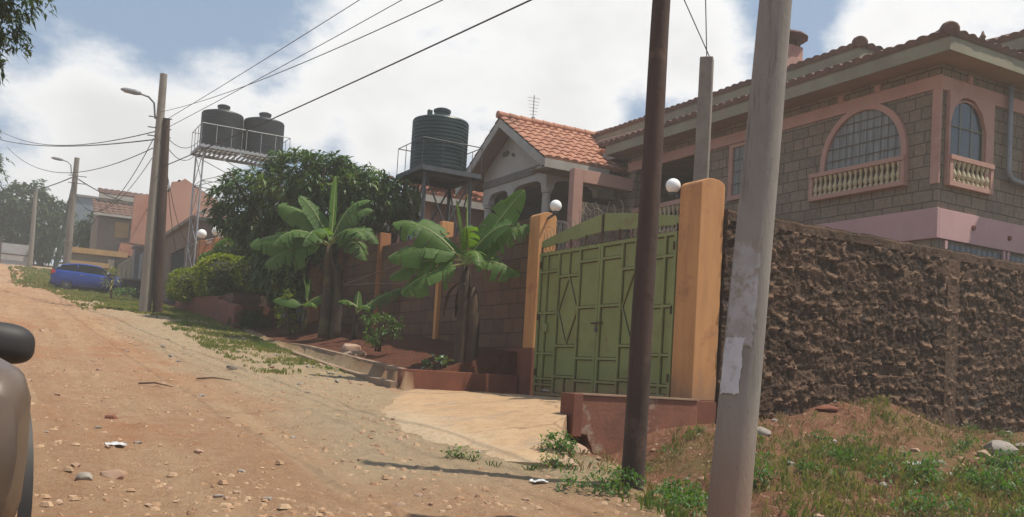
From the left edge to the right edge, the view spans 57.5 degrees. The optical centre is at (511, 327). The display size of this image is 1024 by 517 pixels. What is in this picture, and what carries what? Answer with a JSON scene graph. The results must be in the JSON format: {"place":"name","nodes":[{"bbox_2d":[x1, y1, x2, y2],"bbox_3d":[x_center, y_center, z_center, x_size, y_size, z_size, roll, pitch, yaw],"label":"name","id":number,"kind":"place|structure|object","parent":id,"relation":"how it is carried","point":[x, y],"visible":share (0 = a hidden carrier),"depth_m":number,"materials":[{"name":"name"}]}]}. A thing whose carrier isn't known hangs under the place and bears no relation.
{"place":"outdoors","nodes":[
{"label":"outdoors","id":0,"kind":"place"},
{"bbox_2d":[379,389,579,467],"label":"driveway","id":1,"kind":"structure","parent":0,"point":[508,427],"depth_m":11.21,"materials":[{"name":"concrete"}]},
{"bbox_2d":[532,199,679,397],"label":"metal gate","id":2,"kind":"structure","parent":1,"relation":"on","point":[583,318],"depth_m":14.59,"materials":[{"name":"green"}]},
{"bbox_2d":[0,264,1023,516],"bbox_3d":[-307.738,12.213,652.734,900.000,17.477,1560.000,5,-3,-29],"label":"ground","id":3,"kind":"structure","parent":0,"point":[226,452],"depth_m":9.80,"materials":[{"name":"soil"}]},
{"bbox_2d":[0,129,14,195],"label":"roadside tree","id":4,"kind":"object","parent":3,"relation":"on","point":[1,170],"visible":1,"depth_m":39.65,"materials":[{"name":"green plant"}]},
{"bbox_2d":[0,238,28,265],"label":"sheet fence","id":5,"kind":"object","parent":3,"relation":"on","point":[13,254],"visible":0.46,"depth_m":78.44,"materials":[{"name":"grey metal"}]},
{"bbox_2d":[0,322,34,516],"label":"parked suv","id":6,"kind":"object","parent":3,"relation":"on","point":[17,344],"visible":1,"depth_m":3.48,"materials":[{"name":"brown metal"}]},
{"bbox_2d":[0,0,57,85],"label":"roadside tree","id":7,"kind":"object","parent":3,"relation":"on","point":[6,12],"visible":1,"depth_m":11.69,"materials":[{"name":"green plant"}]},
{"bbox_2d":[27,190,37,266],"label":"concrete pole","id":8,"kind":"object","parent":3,"relation":"on","point":[31,240],"visible":0.93,"depth_m":76.23,"materials":[{"name":"concrete"}]},
{"bbox_2d":[0,178,82,265],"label":"round tree","id":9,"kind":"object","parent":3,"relation":"on","point":[13,230],"visible":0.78,"depth_m":83.10,"materials":[{"name":"green plant"}]},
{"bbox_2d":[49,190,70,282],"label":"wooden pole","id":10,"kind":"object","parent":3,"relation":"on","point":[59,246],"visible":0.51,"depth_m":52.50,"materials":[{"name":"grey wood"}]},
{"bbox_2d":[51,157,86,263],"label":"street lamp","id":11,"kind":"object","parent":3,"relation":"on","point":[69,235],"visible":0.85,"depth_m":50.82,"materials":[{"name":"concrete"}]},
{"bbox_2d":[72,138,153,211],"bbox_3d":[-17.362,-6.378,39.346,0.022,3.444,26.213,5,-3,-30],"label":"overhead cable","id":12,"kind":"object","parent":11,"relation":"attached to","point":[126,184],"visible":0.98,"depth_m":32.00,"materials":[{"name":"grey plastic"}]},
{"bbox_2d":[66,194,98,246],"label":"building","id":13,"kind":"structure","parent":3,"relation":"on","point":[85,201],"depth_m":90.43,"materials":[{"name":"white metal"}]},
{"bbox_2d":[73,212,93,247],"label":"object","id":14,"kind":"object","parent":3,"relation":"on","point":[84,228],"visible":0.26,"depth_m":71.99,"materials":[{"name":"grey concrete"}]},
{"bbox_2d":[75,472,92,480],"bbox_3d":[-3.045,1.064,6.633,0.108,0.082,0.148,10,-7,-64],"label":"stone","id":15,"kind":"object","parent":3,"relation":"on","point":[84,476],"visible":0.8,"depth_m":6.60,"materials":[{"name":"stone"}]},
{"bbox_2d":[50,262,120,293],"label":"parked car","id":16,"kind":"object","parent":3,"relation":"on","point":[77,276],"visible":0.69,"depth_m":48.60,"materials":[{"name":"blue paint"}]},
{"bbox_2d":[71,247,127,276],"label":"ochre gateway","id":17,"kind":"object","parent":3,"relation":"on","point":[105,259],"visible":0.34,"depth_m":61.06,"materials":[{"name":"paint"}]},
{"bbox_2d":[100,265,121,298],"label":"leafy shrub","id":18,"kind":"object","parent":3,"relation":"on","point":[110,285],"visible":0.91,"depth_m":37.88,"materials":[{"name":"green plant"}]},
{"bbox_2d":[99,469,125,478],"bbox_3d":[-2.953,1.089,6.905,0.183,0.083,0.122,4,-3,-9],"label":"stone","id":19,"kind":"object","parent":3,"relation":"on","point":[116,474],"visible":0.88,"depth_m":6.87,"materials":[{"name":"stone"}]},
{"bbox_2d":[89,188,145,259],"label":"tiled house","id":20,"kind":"structure","parent":3,"relation":"on","point":[110,228],"depth_m":65.54,"materials":[{"name":"paint"}]},
{"bbox_2d":[114,222,128,238],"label":"window","id":21,"kind":"structure","parent":20,"relation":"in","point":[121,229],"depth_m":65.58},
{"bbox_2d":[116,255,132,277],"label":"compound wall","id":22,"kind":"structure","parent":3,"relation":"on","point":[124,267],"depth_m":57.00,"materials":[{"name":"paint"}]},
{"bbox_2d":[109,286,139,297],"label":"leafy shrub","id":23,"kind":"object","parent":3,"relation":"on","point":[126,291],"visible":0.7,"depth_m":43.77,"materials":[{"name":"green plant"}]},
{"bbox_2d":[120,278,140,297],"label":"dark planter","id":24,"kind":"object","parent":3,"relation":"on","point":[132,283],"visible":0.43,"depth_m":47.81,"materials":[{"name":"grey concrete"}]},
{"bbox_2d":[131,245,143,278],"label":"white gate","id":25,"kind":"structure","parent":3,"relation":"on","point":[137,261],"depth_m":52.62,"materials":[{"name":"metal"}]},
{"bbox_2d":[121,73,171,312],"bbox_3d":[-11.133,-3.928,27.850,1.448,7.482,0.649,5,-3,-29],"label":"street lamp","id":26,"kind":"object","parent":3,"relation":"on","point":[146,292],"visible":0.94,"depth_m":27.91,"materials":[{"name":"concrete"}]},
{"bbox_2d":[0,139,153,146],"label":"overhead cable","id":27,"kind":"object","parent":26,"relation":"attached to","point":[85,145],"visible":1,"depth_m":35.35,"materials":[{"name":"grey plastic"}]},
{"bbox_2d":[1,131,154,145],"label":"overhead cable","id":28,"kind":"object","parent":26,"relation":"attached to","point":[86,144],"visible":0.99,"depth_m":35.76,"materials":[{"name":"grey plastic"}]},
{"bbox_2d":[7,147,152,172],"bbox_3d":[-20.221,-8.004,41.440,0.025,5.526,32.835,6,-4,-36],"label":"overhead cable","id":29,"kind":"object","parent":26,"relation":"attached to","point":[88,170],"visible":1,"depth_m":35.60,"materials":[{"name":"grey plastic"}]},
{"bbox_2d":[163,0,358,121],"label":"overhead cable","id":30,"kind":"object","parent":26,"relation":"attached to","point":[269,56],"visible":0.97,"depth_m":21.15,"materials":[{"name":"grey plastic"}]},
{"bbox_2d":[163,0,401,129],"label":"overhead cable","id":31,"kind":"object","parent":26,"relation":"attached to","point":[292,60],"visible":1,"depth_m":20.39,"materials":[{"name":"grey plastic"}]},
{"bbox_2d":[161,0,442,111],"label":"overhead cable","id":32,"kind":"object","parent":26,"relation":"attached to","point":[322,54],"visible":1,"depth_m":14.47,"materials":[{"name":"grey plastic"}]},
{"bbox_2d":[152,118,169,312],"bbox_3d":[-10.527,-3.215,28.049,0.284,6.152,0.530,2,-3,27],"label":"wooden pole","id":33,"kind":"object","parent":3,"relation":"on","point":[157,306],"visible":0.95,"depth_m":27.93,"materials":[{"name":"brown wood"}]},
{"bbox_2d":[162,0,531,166],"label":"overhead cable","id":34,"kind":"object","parent":33,"relation":"attached to","point":[527,1],"visible":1,"depth_m":17.31,"materials":[{"name":"grey plastic"}]},
{"bbox_2d":[8,265,346,375],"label":"grass","id":35,"kind":"structure","parent":3,"relation":"on","point":[119,302],"depth_m":26.25,"materials":[{"name":"plant"}]},
{"bbox_2d":[152,200,231,303],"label":"gatehouse","id":36,"kind":"object","parent":3,"relation":"on","point":[173,261],"visible":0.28,"depth_m":42.50,"materials":[{"name":"concrete"}]},
{"bbox_2d":[129,179,257,298],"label":"salmon house","id":37,"kind":"structure","parent":3,"relation":"on","point":[181,193],"depth_m":48.12,"materials":[{"name":"paint"}]},
{"bbox_2d":[195,237,248,265],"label":"clipped hedge","id":38,"kind":"object","parent":3,"relation":"on","point":[221,247],"visible":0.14,"depth_m":30.19,"materials":[{"name":"plant"}]},
{"bbox_2d":[175,293,276,329],"bbox_3d":[-9.290,-0.389,30.050,1.450,1.420,9.700,5,-3,-29],"label":"hedge planter","id":39,"kind":"object","parent":3,"relation":"on","point":[223,308],"visible":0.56,"depth_m":27.02,"materials":[{"name":"concrete"}]},
{"bbox_2d":[164,252,266,302],"bbox_3d":[-9.505,-1.564,30.087,2.052,1.555,7.416,6,-4,-39],"label":"clipped hedge","id":40,"kind":"object","parent":39,"relation":"on","point":[221,276],"visible":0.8,"depth_m":28.75,"materials":[{"name":"green plant"}]},
{"bbox_2d":[196,226,265,295],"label":"orange fence wall","id":41,"kind":"structure","parent":3,"relation":"on","point":[205,246],"depth_m":37.45,"materials":[{"name":"paint"}]},
{"bbox_2d":[197,229,206,239],"bbox_3d":[-12.544,-3.774,37.750,0.380,0.430,0.380,5,-3,-29],"label":"globe lamp","id":42,"kind":"object","parent":41,"relation":"on","point":[201,234],"visible":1,"depth_m":37.62,"materials":[{"name":"white"}]},
{"bbox_2d":[185,122,290,267],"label":"tank tower","id":43,"kind":"structure","parent":3,"relation":"on","point":[203,155],"depth_m":39.41,"materials":[{"name":"metal"}]},
{"bbox_2d":[199,104,243,155],"bbox_3d":[-12.309,-8.473,39.599,1.720,1.980,1.720,5,-3,-29],"label":"water tank","id":44,"kind":"object","parent":43,"relation":"on","point":[223,115],"visible":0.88,"depth_m":38.88,"materials":[{"name":"black plastic"}]},
{"bbox_2d":[241,112,284,161],"bbox_3d":[-10.777,-8.337,40.454,1.720,1.980,1.720,5,-3,-29],"label":"water tank","id":45,"kind":"object","parent":43,"relation":"on","point":[267,143],"visible":0.81,"depth_m":39.73,"materials":[{"name":"black plastic"}]},
{"bbox_2d":[227,308,270,329],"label":"leafy shrub","id":46,"kind":"object","parent":3,"relation":"on","point":[246,322],"visible":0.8,"depth_m":25.70,"materials":[{"name":"green plant"}]},
{"bbox_2d":[272,288,301,333],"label":"leafy shrub","id":47,"kind":"object","parent":3,"relation":"on","point":[291,315],"visible":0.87,"depth_m":23.91,"materials":[{"name":"green plant"}]},
{"bbox_2d":[201,146,384,325],"bbox_3d":[-6.378,-2.507,25.892,6.148,5.003,2.818,2,-3,30],"label":"mango tree","id":48,"kind":"object","parent":3,"relation":"on","point":[314,189],"visible":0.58,"depth_m":25.34,"materials":[{"name":"green plant"}]},
{"bbox_2d":[267,250,321,323],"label":"neighbour gate","id":49,"kind":"structure","parent":3,"relation":"on","point":[313,314],"depth_m":25.57,"materials":[{"name":"metal"}]},
{"bbox_2d":[273,274,332,332],"bbox_3d":[-5.311,-0.649,23.745,1.383,1.550,0.710,2,-3,24],"label":"banana plant","id":50,"kind":"object","parent":3,"relation":"on","point":[291,303],"visible":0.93,"depth_m":23.66,"materials":[{"name":"green plant"}]},
{"bbox_2d":[250,176,378,338],"bbox_3d":[-4.778,-1.770,22.720,2.689,4.041,1.904,1,-4,35],"label":"banana plant","id":51,"kind":"object","parent":3,"relation":"on","point":[310,221],"visible":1,"depth_m":22.57,"materials":[{"name":"green plant"}]},
{"bbox_2d":[263,341,398,387],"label":"planter kerb","id":52,"kind":"structure","parent":3,"relation":"on","point":[381,382],"depth_m":16.65,"materials":[{"name":"concrete"}]},
{"bbox_2d":[289,343,406,370],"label":"planter kerb","id":53,"kind":"structure","parent":3,"relation":"on","point":[384,365],"depth_m":17.91,"materials":[{"name":"concrete"}]},
{"bbox_2d":[340,343,360,352],"bbox_3d":[-3.369,0.499,19.436,0.452,0.349,0.402,6,-4,-41],"label":"stone","id":54,"kind":"object","parent":3,"relation":"on","point":[346,347],"visible":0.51,"depth_m":19.30,"materials":[{"name":"stone"}]},
{"bbox_2d":[344,351,366,355],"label":"stone","id":55,"kind":"object","parent":3,"relation":"on","point":[358,353],"visible":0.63,"depth_m":18.70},
{"bbox_2d":[338,288,400,339],"bbox_3d":[-3.319,-0.329,21.574,1.445,1.321,0.550,4,-3,-7],"label":"banana plant","id":56,"kind":"object","parent":3,"relation":"on","point":[368,306],"visible":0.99,"depth_m":21.62,"materials":[{"name":"green plant"}]},
{"bbox_2d":[343,264,400,285],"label":"dry branch","id":57,"kind":"object","parent":3,"relation":"on","point":[370,275],"visible":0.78,"depth_m":20.84,"materials":[{"name":"brown plant"}]},
{"bbox_2d":[346,283,406,285],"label":"dry branch","id":58,"kind":"object","parent":57,"relation":"on","point":[372,284],"visible":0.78,"depth_m":20.88,"materials":[{"name":"brown plant"}]},
{"bbox_2d":[325,162,428,243],"bbox_3d":[-3.599,-1.702,24.635,2.995,5.374,2.115,3,-3,16],"label":"mango tree","id":59,"kind":"object","parent":3,"relation":"on","point":[382,192],"visible":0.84,"depth_m":24.15,"materials":[{"name":"green plant"}]},
{"bbox_2d":[359,311,404,351],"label":"leafy shrub","id":60,"kind":"object","parent":3,"relation":"on","point":[378,341],"visible":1,"depth_m":18.50,"materials":[{"name":"green plant"}]},
{"bbox_2d":[355,177,484,242],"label":"backyard house","id":61,"kind":"structure","parent":3,"relation":"on","point":[477,213],"depth_m":31.24,"materials":[{"name":"pink paint"}]},
{"bbox_2d":[319,218,529,393],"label":"boundary wall","id":62,"kind":"structure","parent":3,"relation":"on","point":[501,313],"depth_m":19.76,"materials":[{"name":"brick"}]},
{"bbox_2d":[420,353,453,369],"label":"leafy shrub","id":63,"kind":"object","parent":3,"relation":"on","point":[443,361],"visible":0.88,"depth_m":16.11,"materials":[{"name":"green plant"}]},
{"bbox_2d":[396,136,482,241],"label":"tank tower","id":64,"kind":"structure","parent":3,"relation":"on","point":[424,175],"depth_m":24.18,"materials":[{"name":"metal"}]},
{"bbox_2d":[410,107,468,171],"bbox_3d":[-1.894,-4.902,24.477,1.480,1.710,1.480,5,-3,-29],"label":"water tank","id":65,"kind":"object","parent":64,"relation":"on","point":[441,123],"visible":0.88,"depth_m":23.84,"materials":[{"name":"plastic"}]},
{"bbox_2d":[397,368,517,393],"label":"planter wall","id":66,"kind":"structure","parent":3,"relation":"on","point":[457,381],"depth_m":15.98,"materials":[{"name":"concrete"}]},
{"bbox_2d":[446,445,470,458],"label":"weed","id":67,"kind":"object","parent":3,"relation":"on","point":[455,455],"visible":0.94,"depth_m":9.07,"materials":[{"name":"green plant"}]},
{"bbox_2d":[388,189,529,363],"bbox_3d":[-0.905,-0.834,16.463,2.325,3.379,1.588,5,-3,-29],"label":"banana plant","id":68,"kind":"object","parent":3,"relation":"on","point":[489,239],"visible":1,"depth_m":16.41,"materials":[{"name":"green plant"}]},
{"bbox_2d":[519,212,556,394],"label":"gate pillar","id":69,"kind":"structure","parent":3,"relation":"on","point":[539,222],"depth_m":16.36,"materials":[{"name":"orange paint"}]},
{"bbox_2d":[547,200,561,219],"bbox_3d":[0.712,-2.056,16.264,0.210,0.324,0.389,5,-3,-29],"label":"globe lamp","id":70,"kind":"object","parent":69,"relation":"attached to","point":[555,206],"visible":1,"depth_m":16.13,"materials":[{"name":"white"}]},
{"bbox_2d":[455,111,628,249],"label":"gabled house","id":71,"kind":"structure","parent":3,"relation":"on","point":[536,160],"depth_m":27.32,"materials":[{"name":"white paint"}]},
{"bbox_2d":[538,429,577,457],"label":"weed","id":72,"kind":"object","parent":3,"relation":"on","point":[550,437],"visible":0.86,"depth_m":9.71,"materials":[{"name":"green plant"}]},
{"bbox_2d":[548,457,576,466],"bbox_3d":[0.503,1.361,9.282,0.301,0.150,0.220,5,-3,-29],"label":"stone","id":73,"kind":"object","parent":3,"relation":"on","point":[564,463],"visible":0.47,"depth_m":9.22,"materials":[{"name":"stone"}]},
{"bbox_2d":[552,455,583,470],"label":"weed","id":74,"kind":"object","parent":3,"relation":"on","point":[563,466],"visible":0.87,"depth_m":9.12,"materials":[{"name":"green plant"}]},
{"bbox_2d":[564,441,590,453],"bbox_3d":[0.607,1.356,10.104,0.496,0.256,0.329,2,-3,20],"label":"stone","id":75,"kind":"object","parent":3,"relation":"on","point":[582,447],"visible":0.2,"depth_m":9.98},
{"bbox_2d":[565,168,632,248],"bbox_3d":[2.224,-1.046,24.758,1.900,6.140,0.240,5,-3,-29],"label":"pink portal","id":76,"kind":"object","parent":3,"relation":"on","point":[578,178],"visible":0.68,"depth_m":24.62,"materials":[{"name":"paint"}]},
{"bbox_2d":[557,462,646,496],"bbox_3d":[0.769,1.363,8.134,0.777,0.384,0.656,5,-3,-29],"label":"weed","id":77,"kind":"object","parent":3,"relation":"on","point":[606,488],"visible":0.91,"depth_m":8.10,"materials":[{"name":"green plant"}]},
{"bbox_2d":[560,392,698,454],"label":"wall","id":78,"kind":"structure","parent":3,"relation":"on","point":[596,422],"depth_m":11.60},
{"bbox_2d":[620,0,670,490],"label":"wooden pole","id":79,"kind":"object","parent":3,"relation":"on","point":[636,412],"visible":0.96,"depth_m":8.42,"materials":[{"name":"brown wood"}]},
{"bbox_2d":[638,485,707,516],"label":"weed","id":80,"kind":"object","parent":3,"relation":"on","point":[694,500],"visible":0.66,"depth_m":8.07,"materials":[{"name":"green plant"}]},
{"bbox_2d":[649,474,708,506],"bbox_3d":[1.560,1.575,8.756,0.547,0.413,0.611,2,-3,27],"label":"weed","id":81,"kind":"object","parent":3,"relation":"on","point":[674,483],"visible":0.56,"depth_m":8.73,"materials":[{"name":"green plant"}]},
{"bbox_2d":[670,178,724,423],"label":"gate pillar","id":82,"kind":"structure","parent":3,"relation":"on","point":[697,301],"depth_m":12.66,"materials":[{"name":"orange paint"}]},
{"bbox_2d":[666,178,680,198],"bbox_3d":[2.308,-1.929,13.069,0.318,0.323,0.210,3,-3,-1],"label":"globe lamp","id":83,"kind":"object","parent":82,"relation":"attached to","point":[673,185],"visible":1,"depth_m":13.01,"materials":[{"name":"white"}]},
{"bbox_2d":[693,56,713,180],"bbox_3d":[2.746,-1.277,13.840,0.245,5.523,0.264,3,-3,16],"label":"concrete post","id":84,"kind":"object","parent":3,"relation":"on","point":[703,129],"visible":0.41,"depth_m":13.81,"materials":[{"name":"concrete"}]},
{"bbox_2d":[706,0,791,516],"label":"concrete pole","id":85,"kind":"object","parent":3,"relation":"on","point":[732,469],"visible":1,"depth_m":6.42,"materials":[{"name":"concrete"}]},
{"bbox_2d":[758,427,770,435],"bbox_3d":[2.962,1.256,11.144,0.299,0.158,0.167,1,-4,35],"label":"stone","id":86,"kind":"object","parent":3,"relation":"on","point":[764,431],"visible":0.39,"depth_m":11.06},
{"bbox_2d":[753,451,778,489],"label":"weed","id":87,"kind":"object","parent":3,"relation":"on","point":[762,474],"visible":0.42,"depth_m":8.76,"materials":[{"name":"green plant"}]},
{"bbox_2d":[541,394,1023,516],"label":"grass","id":88,"kind":"structure","parent":3,"relation":"on","point":[646,499],"depth_m":9.22,"materials":[{"name":"plant"}]},
{"bbox_2d":[552,394,1023,516],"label":"dry straw","id":89,"kind":"object","parent":3,"relation":"on","point":[819,473],"visible":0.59,"depth_m":9.98,"materials":[{"name":"plant"}]},
{"bbox_2d":[788,458,822,473],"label":"weed","id":90,"kind":"object","parent":3,"relation":"on","point":[800,466],"visible":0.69,"depth_m":9.36,"materials":[{"name":"green plant"}]},
{"bbox_2d":[591,21,1023,262],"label":"stone house","id":91,"kind":"structure","parent":3,"relation":"on","point":[919,140],"depth_m":18.12,"materials":[{"name":"pink paint"}]},
{"bbox_2d":[727,142,744,200],"bbox_3d":[5.408,-3.634,21.346,0.070,1.320,1.290,5,-3,-29],"label":"window","id":92,"kind":"structure","parent":91,"relation":"in","point":[736,151],"depth_m":21.75,"materials":[{"name":"pink paint"}]},
{"bbox_2d":[820,103,908,171],"bbox_3d":[6.983,-3.835,18.558,0.085,1.216,2.100,5,-3,-29],"label":"window","id":93,"kind":"structure","parent":91,"relation":"in","point":[869,132],"depth_m":18.53,"materials":[{"name":"glass"}]},
{"bbox_2d":[950,101,984,161],"bbox_3d":[8.461,-3.673,17.411,1.060,1.108,0.060,5,-3,-29],"label":"window","id":94,"kind":"structure","parent":91,"relation":"in","point":[967,134],"depth_m":17.45,"materials":[{"name":"glass"}]},
{"bbox_2d":[943,240,1005,258],"bbox_3d":[8.640,-0.958,17.453,1.790,1.160,0.050,5,-3,-29],"label":"window","id":95,"kind":"structure","parent":91,"relation":"in","point":[945,242],"depth_m":17.49,"materials":[{"name":"glass"}]},
{"bbox_2d":[1005,252,1023,262],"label":"window","id":96,"kind":"structure","parent":91,"relation":"in","point":[1011,258],"depth_m":18.07,"materials":[{"name":"glass"}]},
{"bbox_2d":[815,405,837,411],"bbox_3d":[4.148,1.066,12.334,0.286,0.091,0.234,4,-3,-13],"label":"stone","id":97,"kind":"object","parent":3,"relation":"on","point":[827,408],"visible":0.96,"depth_m":12.25,"materials":[{"name":"stone"}]},
{"bbox_2d":[826,448,855,462],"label":"weed","id":98,"kind":"object","parent":3,"relation":"on","point":[841,454],"visible":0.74,"depth_m":9.95,"materials":[{"name":"green plant"}]},
{"bbox_2d":[847,428,870,446],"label":"weed","id":99,"kind":"object","parent":3,"relation":"on","point":[857,437],"visible":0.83,"depth_m":11.34,"materials":[{"name":"green plant"}]},
{"bbox_2d":[715,209,1023,433],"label":"stone wall","id":100,"kind":"structure","parent":3,"relation":"on","point":[933,333],"depth_m":14.34,"materials":[{"name":"stone"}]},
{"bbox_2d":[861,446,946,483],"bbox_3d":[3.991,1.427,9.485,0.869,0.450,0.787,3,-3,8],"label":"weed","id":101,"kind":"object","parent":3,"relation":"on","point":[926,461],"visible":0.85,"depth_m":9.39,"materials":[{"name":"green plant"}]},
{"bbox_2d":[901,477,932,494],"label":"weed","id":102,"kind":"object","parent":3,"relation":"on","point":[921,487],"visible":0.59,"depth_m":9.10,"materials":[{"name":"green plant"}]},
{"bbox_2d":[880,488,977,516],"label":"weed","id":103,"kind":"object","parent":3,"relation":"on","point":[925,498],"visible":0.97,"depth_m":8.18,"materials":[{"name":"green plant"}]},
{"bbox_2d":[951,465,985,483],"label":"weed","id":104,"kind":"object","parent":3,"relation":"on","point":[967,474],"visible":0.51,"depth_m":9.73,"materials":[{"name":"green plant"}]},
{"bbox_2d":[958,461,1023,499],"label":"weed","id":105,"kind":"object","parent":3,"relation":"on","point":[989,472],"visible":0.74,"depth_m":9.55,"materials":[{"name":"green plant"}]},
{"bbox_2d":[973,446,1023,470],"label":"weed","id":106,"kind":"object","parent":3,"relation":"on","point":[1017,459],"visible":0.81,"depth_m":10.79,"materials":[{"name":"green plant"}]},
{"bbox_2d":[984,440,1018,456],"bbox_3d":[6.264,1.572,11.923,0.406,0.278,0.587,3,-3,15],"label":"stone","id":107,"kind":"object","parent":3,"relation":"on","point":[993,445],"visible":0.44,"depth_m":11.75,"materials":[{"name":"stone"}]},
{"bbox_2d":[999,500,1023,516],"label":"weed","id":108,"kind":"object","parent":3,"relation":"on","point":[1021,510],"visible":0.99,"depth_m":8.23,"materials":[{"name":"green plant"}]},
{"bbox_2d":[0,0,1023,265],"label":"sky","id":109,"kind":"structure","parent":0,"point":[585,62],"materials":[{"name":"white"}]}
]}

